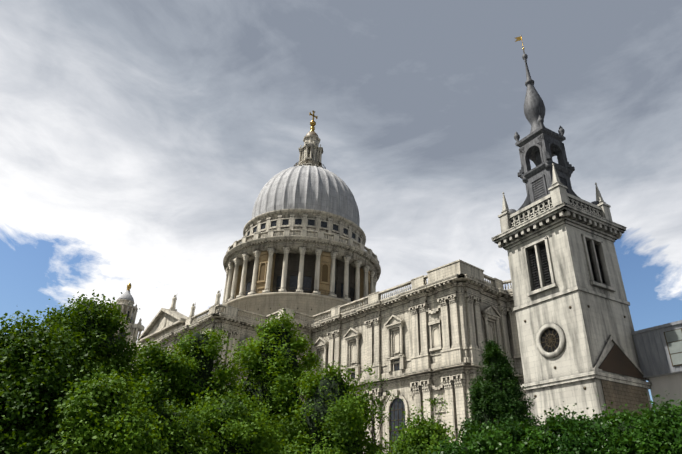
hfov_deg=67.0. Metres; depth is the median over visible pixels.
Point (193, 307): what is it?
st pauls transept statues
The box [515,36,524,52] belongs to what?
weather vane
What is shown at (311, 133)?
st pauls lantern cupola
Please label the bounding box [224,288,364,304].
column base
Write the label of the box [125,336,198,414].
lime tree
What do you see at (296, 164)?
st pauls golden gallery railing
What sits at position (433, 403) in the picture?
young ginkgo tree
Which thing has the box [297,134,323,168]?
st pauls lantern stone
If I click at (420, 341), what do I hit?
st pauls walls
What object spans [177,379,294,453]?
lime tree
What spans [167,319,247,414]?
lime tree
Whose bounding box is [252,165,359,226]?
st pauls dome
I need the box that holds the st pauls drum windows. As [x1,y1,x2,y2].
[245,261,354,300]
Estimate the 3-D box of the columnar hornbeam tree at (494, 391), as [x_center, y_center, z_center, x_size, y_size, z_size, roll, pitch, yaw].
[10.363,12.990,33.302,6.100,11.547,5.971,22,-34,-34]
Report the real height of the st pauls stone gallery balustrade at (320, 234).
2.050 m
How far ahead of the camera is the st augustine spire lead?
54.14 m
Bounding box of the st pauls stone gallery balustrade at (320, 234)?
[226,229,378,262]
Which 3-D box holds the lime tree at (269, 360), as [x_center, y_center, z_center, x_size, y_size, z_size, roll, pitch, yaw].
[-4.452,11.283,32.564,9.544,13.044,8.437,22,-34,-34]
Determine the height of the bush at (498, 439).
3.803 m
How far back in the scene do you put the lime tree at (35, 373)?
16.28 m
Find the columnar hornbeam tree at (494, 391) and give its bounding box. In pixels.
[456,337,539,443]
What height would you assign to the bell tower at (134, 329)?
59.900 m
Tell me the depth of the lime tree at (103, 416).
15.06 m
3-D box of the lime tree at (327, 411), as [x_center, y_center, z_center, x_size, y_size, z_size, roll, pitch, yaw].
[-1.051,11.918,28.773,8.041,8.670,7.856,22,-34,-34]
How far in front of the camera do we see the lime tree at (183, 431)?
20.60 m
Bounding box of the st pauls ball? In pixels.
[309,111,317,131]
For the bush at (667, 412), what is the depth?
11.27 m
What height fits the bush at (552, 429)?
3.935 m
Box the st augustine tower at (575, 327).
[491,163,651,424]
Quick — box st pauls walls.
[125,259,528,452]
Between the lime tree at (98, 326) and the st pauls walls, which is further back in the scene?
the st pauls walls
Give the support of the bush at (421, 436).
on the churchyard paving
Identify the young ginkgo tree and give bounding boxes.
[350,363,402,453]
[412,394,453,436]
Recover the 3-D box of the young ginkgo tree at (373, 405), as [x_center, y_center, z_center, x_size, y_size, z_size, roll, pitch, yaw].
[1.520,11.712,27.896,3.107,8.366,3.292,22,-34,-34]
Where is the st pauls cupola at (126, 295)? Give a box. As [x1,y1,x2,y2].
[117,290,133,301]
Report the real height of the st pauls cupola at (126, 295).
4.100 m
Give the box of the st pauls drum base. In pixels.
[221,292,359,322]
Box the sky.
[0,0,681,403]
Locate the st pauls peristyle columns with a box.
[222,247,376,304]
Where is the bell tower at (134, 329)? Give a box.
[111,299,144,345]
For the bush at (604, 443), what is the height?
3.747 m
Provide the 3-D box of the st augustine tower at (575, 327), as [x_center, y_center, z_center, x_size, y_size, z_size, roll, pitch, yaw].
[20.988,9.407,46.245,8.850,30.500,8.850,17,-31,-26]
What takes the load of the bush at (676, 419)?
on the ground
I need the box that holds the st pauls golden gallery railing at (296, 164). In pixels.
[293,160,325,168]
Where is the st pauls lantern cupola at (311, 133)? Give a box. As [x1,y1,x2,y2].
[306,131,317,135]
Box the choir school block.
[631,320,681,409]
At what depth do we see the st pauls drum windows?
122.37 m
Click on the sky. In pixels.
(140, 140)
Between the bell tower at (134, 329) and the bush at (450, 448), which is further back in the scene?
the bell tower at (134, 329)
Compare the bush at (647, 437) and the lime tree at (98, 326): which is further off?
the lime tree at (98, 326)
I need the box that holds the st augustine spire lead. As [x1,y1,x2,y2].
[508,53,599,226]
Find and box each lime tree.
[0,309,102,453]
[0,364,176,453]
[39,290,145,405]
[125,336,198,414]
[139,390,229,453]
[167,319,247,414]
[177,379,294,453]
[223,308,322,449]
[271,361,389,453]
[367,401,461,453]
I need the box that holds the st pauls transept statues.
[129,290,221,344]

